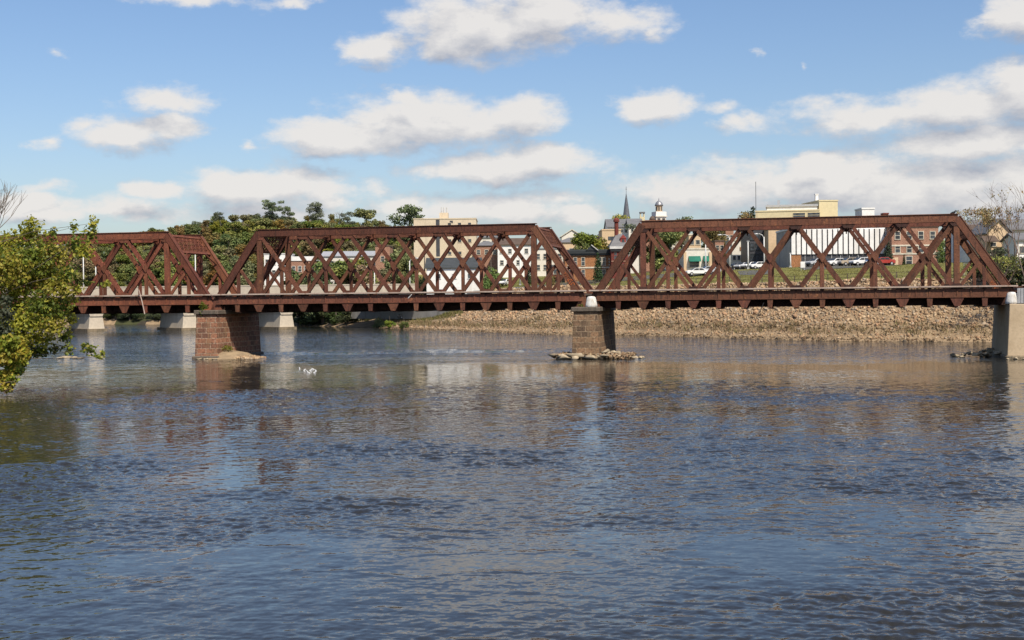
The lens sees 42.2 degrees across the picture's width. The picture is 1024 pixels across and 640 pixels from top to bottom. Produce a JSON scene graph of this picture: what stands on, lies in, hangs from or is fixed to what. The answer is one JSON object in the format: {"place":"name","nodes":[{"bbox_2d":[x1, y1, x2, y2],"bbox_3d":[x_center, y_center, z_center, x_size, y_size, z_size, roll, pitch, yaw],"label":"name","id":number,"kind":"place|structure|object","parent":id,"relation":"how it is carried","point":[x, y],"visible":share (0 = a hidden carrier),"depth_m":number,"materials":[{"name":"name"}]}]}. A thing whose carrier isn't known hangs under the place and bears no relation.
{"place":"outdoors","nodes":[
{"label":"outdoors","id":0,"kind":"place"},
{"bbox_2d":[21,239,992,341],"bbox_3d":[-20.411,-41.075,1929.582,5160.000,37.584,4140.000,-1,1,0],"label":"ground","id":1,"kind":"structure","parent":0,"point":[358,323],"depth_m":204.39,"materials":[{"name":"green plant"}]},
{"bbox_2d":[0,292,14,336],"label":"willow bush","id":2,"kind":"object","parent":1,"relation":"on","point":[5,316],"visible":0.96,"depth_m":96.88,"materials":[{"name":"green plant"}]},
{"bbox_2d":[0,182,26,227],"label":"bare tree","id":3,"kind":"object","parent":1,"relation":"on","point":[5,200],"visible":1,"depth_m":130.30,"materials":[{"name":"grey plant"}]},
{"bbox_2d":[0,333,32,393],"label":"riverside bush","id":4,"kind":"object","parent":1,"relation":"on","point":[14,361],"visible":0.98,"depth_m":90.41,"materials":[{"name":"green plant"}]},
{"bbox_2d":[0,214,111,360],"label":"sycamore tree","id":5,"kind":"object","parent":1,"relation":"on","point":[32,321],"visible":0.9,"depth_m":101.98,"materials":[{"name":"green plant"}]},
{"bbox_2d":[73,258,96,278],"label":"tree","id":6,"kind":"object","parent":1,"relation":"on","point":[87,263],"visible":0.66,"depth_m":429.75,"materials":[{"name":"green plant"}]},
{"bbox_2d":[97,246,120,264],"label":"tree","id":7,"kind":"object","parent":1,"relation":"on","point":[105,254],"visible":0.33,"depth_m":458.52,"materials":[{"name":"green plant"}]},
{"bbox_2d":[110,272,129,285],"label":"tree","id":8,"kind":"object","parent":1,"relation":"on","point":[119,277],"visible":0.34,"depth_m":395.05,"materials":[{"name":"green plant"}]},
{"bbox_2d":[114,254,129,273],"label":"tree","id":9,"kind":"object","parent":1,"relation":"on","point":[120,259],"visible":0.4,"depth_m":433.52,"materials":[{"name":"green plant"}]},
{"bbox_2d":[117,263,135,283],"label":"tree","id":10,"kind":"object","parent":1,"relation":"on","point":[128,268],"visible":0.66,"depth_m":406.16,"materials":[{"name":"green plant"}]},
{"bbox_2d":[151,261,174,285],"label":"tree","id":11,"kind":"object","parent":1,"relation":"on","point":[159,268],"visible":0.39,"depth_m":406.51,"materials":[{"name":"green plant"}]},
{"bbox_2d":[183,223,202,242],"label":"tree","id":12,"kind":"object","parent":1,"relation":"on","point":[191,229],"visible":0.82,"depth_m":516.09,"materials":[{"name":"green plant"}]},
{"bbox_2d":[3,284,414,331],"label":"road bridge","id":13,"kind":"structure","parent":1,"relation":"on","point":[187,321],"depth_m":285.94,"materials":[{"name":"beige concrete"}]},
{"bbox_2d":[203,260,220,285],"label":"tree","id":14,"kind":"object","parent":1,"relation":"on","point":[208,278],"visible":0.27,"depth_m":387.39,"materials":[{"name":"green plant"}]},
{"bbox_2d":[202,231,221,247],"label":"tree","id":15,"kind":"object","parent":1,"relation":"on","point":[209,238],"visible":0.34,"depth_m":468.60,"materials":[{"name":"green plant"}]},
{"bbox_2d":[203,245,229,271],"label":"tree","id":16,"kind":"object","parent":1,"relation":"on","point":[214,249],"visible":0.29,"depth_m":427.88,"materials":[{"name":"green plant"}]},
{"bbox_2d":[208,220,228,235],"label":"tree","id":17,"kind":"object","parent":1,"relation":"on","point":[216,227],"visible":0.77,"depth_m":522.51,"materials":[{"name":"green plant"}]},
{"bbox_2d":[215,247,238,263],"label":"tree","id":18,"kind":"object","parent":1,"relation":"on","point":[230,252],"visible":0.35,"depth_m":428.60,"materials":[{"name":"green plant"}]},
{"bbox_2d":[211,233,244,253],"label":"tree","id":19,"kind":"object","parent":1,"relation":"on","point":[229,241],"visible":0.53,"depth_m":457.94,"materials":[{"name":"green plant"}]},
{"bbox_2d":[214,260,241,284],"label":"tree","id":20,"kind":"object","parent":1,"relation":"on","point":[227,266],"visible":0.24,"depth_m":386.18,"materials":[{"name":"green plant"}]},
{"bbox_2d":[209,350,253,358],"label":"gravel mound","id":21,"kind":"object","parent":1,"relation":"on","point":[226,354],"visible":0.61,"depth_m":144.07,"materials":[{"name":"gravel"}]},
{"bbox_2d":[224,221,241,235],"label":"tree","id":22,"kind":"object","parent":1,"relation":"on","point":[236,224],"visible":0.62,"depth_m":512.25,"materials":[{"name":"green plant"}]},
{"bbox_2d":[227,231,250,242],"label":"tree","id":23,"kind":"object","parent":1,"relation":"on","point":[243,237],"visible":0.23,"depth_m":467.84,"materials":[{"name":"green plant"}]},
{"bbox_2d":[229,255,255,284],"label":"tree","id":24,"kind":"object","parent":1,"relation":"on","point":[248,268],"visible":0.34,"depth_m":389.53,"materials":[{"name":"green plant"}]},
{"bbox_2d":[241,220,256,232],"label":"tree","id":25,"kind":"object","parent":1,"relation":"on","point":[252,225],"visible":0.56,"depth_m":507.95,"materials":[{"name":"green plant"}]},
{"bbox_2d":[247,254,263,283],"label":"tree","id":26,"kind":"object","parent":1,"relation":"on","point":[253,259],"visible":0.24,"depth_m":404.86,"materials":[{"name":"green plant"}]},
{"bbox_2d":[250,218,271,237],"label":"tree","id":27,"kind":"object","parent":1,"relation":"on","point":[265,222],"visible":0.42,"depth_m":507.66,"materials":[{"name":"green plant"}]},
{"bbox_2d":[261,199,283,219],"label":"tree","id":28,"kind":"object","parent":1,"relation":"on","point":[268,204],"visible":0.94,"depth_m":538.65,"materials":[{"name":"green plant"}]},
{"bbox_2d":[264,253,294,284],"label":"terraced houses","id":29,"kind":"structure","parent":1,"relation":"on","point":[275,267],"depth_m":394.77,"materials":[{"name":"white wood"}]},
{"bbox_2d":[280,206,294,220],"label":"tree","id":30,"kind":"object","parent":1,"relation":"on","point":[288,211],"visible":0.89,"depth_m":543.23,"materials":[{"name":"green plant"}]},
{"bbox_2d":[284,268,306,324],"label":"tree","id":31,"kind":"object","parent":1,"relation":"on","point":[295,276],"visible":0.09,"depth_m":328.27,"materials":[{"name":"green plant"}]},
{"bbox_2d":[291,256,319,275],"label":"terraced houses","id":32,"kind":"structure","parent":1,"relation":"on","point":[298,264],"depth_m":392.76,"materials":[{"name":"brick"}]},
{"bbox_2d":[297,240,317,255],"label":"tree","id":33,"kind":"object","parent":1,"relation":"on","point":[307,249],"visible":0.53,"depth_m":459.36,"materials":[{"name":"green plant"}]},
{"bbox_2d":[306,201,323,227],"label":"tree","id":34,"kind":"object","parent":1,"relation":"on","point":[318,210],"visible":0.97,"depth_m":538.62,"materials":[{"name":"green plant"}]},
{"bbox_2d":[300,266,340,323],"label":"tree","id":35,"kind":"object","parent":1,"relation":"on","point":[311,315],"visible":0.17,"depth_m":321.13,"materials":[{"name":"green plant"}]},
{"bbox_2d":[323,312,343,324],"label":"shrub","id":36,"kind":"object","parent":1,"relation":"on","point":[332,320],"visible":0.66,"depth_m":314.21,"materials":[{"name":"green plant"}]},
{"bbox_2d":[312,258,356,283],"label":"tree","id":37,"kind":"object","parent":1,"relation":"on","point":[339,266],"visible":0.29,"depth_m":322.15,"materials":[{"name":"green plant"}]},
{"bbox_2d":[335,312,355,324],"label":"shrub","id":38,"kind":"object","parent":1,"relation":"on","point":[344,319],"visible":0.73,"depth_m":308.16,"materials":[{"name":"green plant"}]},
{"bbox_2d":[339,212,355,225],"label":"tree","id":39,"kind":"object","parent":1,"relation":"on","point":[347,219],"visible":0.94,"depth_m":543.62,"materials":[{"name":"green plant"}]},
{"bbox_2d":[321,251,374,282],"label":"warehouse","id":40,"kind":"structure","parent":1,"relation":"on","point":[348,254],"depth_m":384.81,"materials":[{"name":"metal"}]},
{"bbox_2d":[344,265,373,283],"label":"tree","id":41,"kind":"object","parent":1,"relation":"on","point":[359,268],"visible":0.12,"depth_m":329.05,"materials":[{"name":"green plant"}]},
{"bbox_2d":[346,257,378,283],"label":"tree","id":42,"kind":"object","parent":1,"relation":"on","point":[362,261],"visible":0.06,"depth_m":334.99,"materials":[{"name":"green plant"}]},
{"bbox_2d":[353,208,379,226],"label":"tree","id":43,"kind":"object","parent":1,"relation":"on","point":[365,214],"visible":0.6,"depth_m":537.04,"materials":[{"name":"green plant"}]},
{"bbox_2d":[375,245,392,283],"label":"brick warehouse","id":44,"kind":"structure","parent":1,"relation":"on","point":[379,263],"depth_m":374.77,"materials":[{"name":"brown"}]},
{"bbox_2d":[351,311,448,318],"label":"retaining wall","id":45,"kind":"structure","parent":1,"relation":"on","point":[393,315],"depth_m":296.80,"materials":[{"name":"grey concrete"}]},
{"bbox_2d":[382,248,419,283],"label":"tree","id":46,"kind":"object","parent":1,"relation":"on","point":[394,255],"visible":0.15,"depth_m":341.95,"materials":[{"name":"green plant"}]},
{"bbox_2d":[344,310,462,323],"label":"bank weeds","id":47,"kind":"object","parent":1,"relation":"on","point":[446,314],"visible":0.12,"depth_m":280.65,"materials":[{"name":"plant"}]},
{"bbox_2d":[386,204,424,249],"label":"tree","id":48,"kind":"object","parent":1,"relation":"on","point":[410,210],"visible":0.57,"depth_m":468.04,"materials":[{"name":"green plant"}]},
{"bbox_2d":[396,256,414,283],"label":"tree","id":49,"kind":"object","parent":1,"relation":"on","point":[403,263],"visible":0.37,"depth_m":329.04,"materials":[{"name":"green plant"}]},
{"bbox_2d":[413,207,477,274],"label":"apartment block","id":50,"kind":"structure","parent":1,"relation":"on","point":[438,247],"depth_m":429.64,"materials":[{"name":"paint"}]},
{"bbox_2d":[425,257,481,293],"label":"white house","id":51,"kind":"structure","parent":1,"relation":"on","point":[449,266],"depth_m":291.91,"materials":[{"name":"paint"}]},
{"bbox_2d":[474,241,497,280],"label":"brick house","id":52,"kind":"structure","parent":1,"relation":"on","point":[482,249],"depth_m":369.76,"materials":[{"name":"red brick"}]},
{"bbox_2d":[483,265,502,288],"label":"shrub","id":53,"kind":"object","parent":1,"relation":"on","point":[488,283],"visible":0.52,"depth_m":289.17,"materials":[{"name":"green plant"}]},
{"bbox_2d":[496,238,530,277],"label":"white house","id":54,"kind":"structure","parent":1,"relation":"on","point":[510,251],"depth_m":359.78,"materials":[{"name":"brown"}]},
{"bbox_2d":[537,248,562,275],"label":"stone house","id":55,"kind":"structure","parent":1,"relation":"on","point":[541,261],"depth_m":339.79,"materials":[{"name":"grey stone"}]},
{"bbox_2d":[570,232,601,248],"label":"tree","id":56,"kind":"object","parent":1,"relation":"on","point":[591,240],"visible":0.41,"depth_m":327.28,"materials":[{"name":"green plant"}]},
{"bbox_2d":[563,245,609,281],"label":"station building","id":57,"kind":"structure","parent":1,"relation":"on","point":[584,260],"depth_m":271.83,"materials":[{"name":"orange brick"}]},
{"bbox_2d":[592,252,602,281],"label":"conifer tree","id":58,"kind":"object","parent":1,"relation":"on","point":[597,277],"visible":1,"depth_m":261.56,"materials":[{"name":"green plant"}]},
{"bbox_2d":[599,229,620,245],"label":"tan block","id":59,"kind":"structure","parent":1,"relation":"on","point":[607,235],"depth_m":349.68,"materials":[{"name":"paint"}]},
{"bbox_2d":[604,219,626,240],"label":"slate roof hall","id":60,"kind":"structure","parent":1,"relation":"on","point":[608,223],"depth_m":401.06,"materials":[{"name":"grey stone"}]},
{"bbox_2d":[607,218,627,278],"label":"station tower","id":61,"kind":"structure","parent":1,"relation":"on","point":[617,243],"depth_m":267.89,"materials":[{"name":"red brick"}]},
{"bbox_2d":[626,219,641,272],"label":"slate roof house","id":62,"kind":"structure","parent":1,"relation":"on","point":[635,264],"depth_m":394.83,"materials":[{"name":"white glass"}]},
{"bbox_2d":[646,232,674,271],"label":"tree","id":63,"kind":"object","parent":1,"relation":"on","point":[656,255],"visible":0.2,"depth_m":298.70,"materials":[{"name":"green plant"}]},
{"bbox_2d":[652,199,683,269],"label":"cupola building","id":64,"kind":"structure","parent":1,"relation":"on","point":[658,214],"depth_m":432.79,"materials":[{"name":"white"}]},
{"bbox_2d":[655,232,686,269],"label":"tree","id":65,"kind":"object","parent":1,"relation":"on","point":[670,237],"visible":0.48,"depth_m":293.24,"materials":[{"name":"green plant"}]},
{"bbox_2d":[383,314,992,335],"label":"dry weeds","id":66,"kind":"object","parent":1,"relation":"on","point":[424,323],"visible":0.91,"depth_m":203.13,"materials":[{"name":"beige plant"}]},
{"bbox_2d":[684,234,700,247],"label":"tan block","id":67,"kind":"structure","parent":1,"relation":"on","point":[696,243],"depth_m":319.74,"materials":[{"name":"beige concrete"}]},
{"bbox_2d":[678,248,711,270],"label":"shop","id":68,"kind":"structure","parent":1,"relation":"on","point":[690,259],"depth_m":267.81,"materials":[{"name":"paint"}]},
{"bbox_2d":[685,268,707,275],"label":"parked car","id":69,"kind":"object","parent":1,"relation":"on","point":[702,271],"visible":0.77,"depth_m":249.04,"materials":[{"name":"white paint"}]},
{"bbox_2d":[378,277,1019,341],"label":"riprap","id":70,"kind":"object","parent":1,"relation":"on","point":[744,315],"visible":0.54,"depth_m":199.20,"materials":[{"name":"stone"}]},
{"bbox_2d":[703,231,727,255],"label":"tree","id":71,"kind":"object","parent":1,"relation":"on","point":[712,235],"visible":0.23,"depth_m":328.02,"materials":[{"name":"green plant"}]},
{"bbox_2d":[711,240,724,269],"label":"brick house","id":72,"kind":"structure","parent":1,"relation":"on","point":[719,245],"depth_m":309.76,"materials":[{"name":"brown"}]},
{"bbox_2d":[489,262,967,288],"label":"grass","id":73,"kind":"structure","parent":1,"relation":"on","point":[799,270],"depth_m":232.99,"materials":[{"name":"plant"}]},
{"bbox_2d":[725,239,740,263],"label":"corner shop","id":74,"kind":"structure","parent":1,"relation":"on","point":[735,256],"depth_m":299.81,"materials":[{"name":"paint"}]},
{"bbox_2d":[741,230,763,268],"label":"glass block","id":75,"kind":"structure","parent":1,"relation":"on","point":[755,253],"depth_m":284.81,"materials":[{"name":"glass"}]},
{"bbox_2d":[763,230,779,267],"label":"brick block","id":76,"kind":"structure","parent":1,"relation":"on","point":[770,240],"depth_m":279.79,"materials":[{"name":"beige brick"}]},
{"bbox_2d":[556,271,1008,284],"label":"cable fence","id":77,"kind":"object","parent":1,"relation":"on","point":[794,279],"visible":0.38,"depth_m":208.66,"materials":[{"name":"metal"}]},
{"bbox_2d":[755,182,819,217],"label":"cream block","id":78,"kind":"structure","parent":1,"relation":"on","point":[778,210],"depth_m":345.47,"materials":[{"name":"yellow brick"}]},
{"bbox_2d":[803,194,837,216],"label":"cream tower","id":79,"kind":"structure","parent":1,"relation":"on","point":[828,207],"depth_m":347.63,"materials":[{"name":"yellow brick"}]},
{"bbox_2d":[776,228,885,267],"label":"fin building","id":80,"kind":"structure","parent":1,"relation":"on","point":[800,249],"depth_m":261.45,"materials":[{"name":"grey concrete"}]},
{"bbox_2d":[854,208,874,215],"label":"white tank house","id":81,"kind":"structure","parent":1,"relation":"on","point":[864,211],"depth_m":299.66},
{"bbox_2d":[882,240,895,264],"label":"conifer tree","id":82,"kind":"object","parent":1,"relation":"on","point":[887,251],"visible":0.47,"depth_m":242.61,"materials":[{"name":"green plant"}]},
{"bbox_2d":[885,227,938,264],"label":"brick office","id":83,"kind":"structure","parent":1,"relation":"on","point":[901,245],"depth_m":257.79,"materials":[{"name":"brown"}]},
{"bbox_2d":[936,240,944,262],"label":"tree","id":84,"kind":"object","parent":1,"relation":"on","point":[941,249],"visible":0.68,"depth_m":234.18,"materials":[{"name":"green plant"}]},
{"bbox_2d":[951,224,976,262],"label":"white house","id":85,"kind":"structure","parent":1,"relation":"on","point":[964,257],"depth_m":238.13,"materials":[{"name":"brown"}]},
{"bbox_2d":[956,204,1013,250],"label":"half bare tree","id":86,"kind":"object","parent":1,"relation":"on","point":[977,214],"visible":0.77,"depth_m":188.70,"materials":[{"name":"brown plant"}]},
{"bbox_2d":[970,218,1012,257],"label":"tan gabled house","id":87,"kind":"structure","parent":1,"relation":"on","point":[994,242],"depth_m":211.82,"materials":[{"name":"grey stone"}]},
{"bbox_2d":[970,182,1023,275],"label":"half bare tree","id":88,"kind":"object","parent":1,"relation":"on","point":[992,196],"visible":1,"depth_m":172.20,"materials":[{"name":"brown plant"}]},
{"bbox_2d":[976,250,1023,284],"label":"shrub","id":89,"kind":"object","parent":1,"relation":"on","point":[1003,259],"visible":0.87,"depth_m":171.99,"materials":[{"name":"green plant"}]},
{"bbox_2d":[988,247,1013,273],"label":"shrub","id":90,"kind":"object","parent":1,"relation":"on","point":[999,250],"visible":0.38,"depth_m":180.14,"materials":[{"name":"green plant"}]},
{"bbox_2d":[979,199,1023,281],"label":"half bare tree","id":91,"kind":"object","parent":1,"relation":"on","point":[994,219],"visible":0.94,"depth_m":177.78,"materials":[{"name":"brown plant"}]},
{"bbox_2d":[993,231,1023,285],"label":"shrub","id":92,"kind":"object","parent":1,"relation":"on","point":[1018,277],"visible":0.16,"depth_m":177.27,"materials":[{"name":"green plant"}]},
{"bbox_2d":[999,233,1023,259],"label":"white house","id":93,"kind":"structure","parent":1,"relation":"on","point":[1011,244],"depth_m":206.49,"materials":[{"name":"grey stone"}]},
{"bbox_2d":[1002,256,1023,282],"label":"shrub","id":94,"kind":"object","parent":1,"relation":"on","point":[1014,279],"visible":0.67,"depth_m":175.70,"materials":[{"name":"green plant"}]},
{"bbox_2d":[1004,219,1023,232],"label":"grey roof house","id":95,"kind":"structure","parent":1,"relation":"on","point":[1020,227],"depth_m":226.07,"materials":[{"name":"stone"}]},
{"bbox_2d":[0,324,1023,639],"bbox_3d":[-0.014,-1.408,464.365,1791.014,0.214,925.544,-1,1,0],"label":"water","id":96,"kind":"structure","parent":0,"point":[358,484],"depth_m":43.20,"materials":[{"name":"blue liquid"}]},
{"bbox_2d":[192,310,263,358],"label":"stone pier","id":97,"kind":"structure","parent":96,"relation":"in","point":[216,330],"depth_m":145.70,"materials":[{"name":"red stone"}]},
{"bbox_2d":[0,231,236,314],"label":"truss span","id":98,"kind":"object","parent":97,"relation":"on","point":[165,300],"visible":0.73,"depth_m":148.43,"materials":[{"name":"orange metal"}]},
{"bbox_2d":[211,223,593,312],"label":"truss span","id":99,"kind":"object","parent":97,"relation":"on","point":[259,297],"visible":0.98,"depth_m":142.72,"materials":[{"name":"orange metal"}]},
{"bbox_2d":[571,307,615,354],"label":"stone pier","id":100,"kind":"structure","parent":96,"relation":"in","point":[594,330],"depth_m":134.98,"materials":[{"name":"brown stone"}]},
{"bbox_2d":[585,296,597,306],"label":"painted stone","id":101,"kind":"object","parent":100,"relation":"on","point":[591,301],"visible":0.99,"depth_m":135.07,"materials":[{"name":"stone"}]},
{"bbox_2d":[989,304,1023,358],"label":"concrete pier","id":102,"kind":"structure","parent":96,"relation":"in","point":[1008,332],"depth_m":125.92,"materials":[{"name":"beige concrete"}]},
{"bbox_2d":[589,213,1017,309],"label":"truss span","id":103,"kind":"object","parent":102,"relation":"on","point":[645,296],"visible":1,"depth_m":133.18,"materials":[{"name":"orange metal"}]},
{"bbox_2d":[1005,292,1016,303],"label":"painted stone","id":104,"kind":"object","parent":102,"relation":"on","point":[1011,297],"visible":1,"depth_m":126.17,"materials":[{"name":"stone"}]},
{"bbox_2d":[1017,288,1023,303],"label":"steel post","id":105,"kind":"object","parent":102,"relation":"on","point":[1020,295],"visible":1,"depth_m":126.09,"materials":[{"name":"metal"}]},
{"bbox_2d":[0,0,1023,257],"label":"sky","id":106,"kind":"structure","parent":0,"point":[133,115],"materials":[{"name":"blue"}]},
{"bbox_2d":[513,272,711,289],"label":"riverside road","id":107,"kind":"structure","parent":0,"point":[624,278],"depth_m":262.94,"materials":[{"name":"asphalt"}]},
{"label":"gravel mound","id":108,"kind":"object","parent":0,"visible":0},
{"bbox_2d":[553,351,636,359],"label":"pier rubble","id":109,"kind":"object","parent":108,"relation":"on","point":[623,355],"visible":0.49,"depth_m":133.92,"materials":[{"name":"stone"}]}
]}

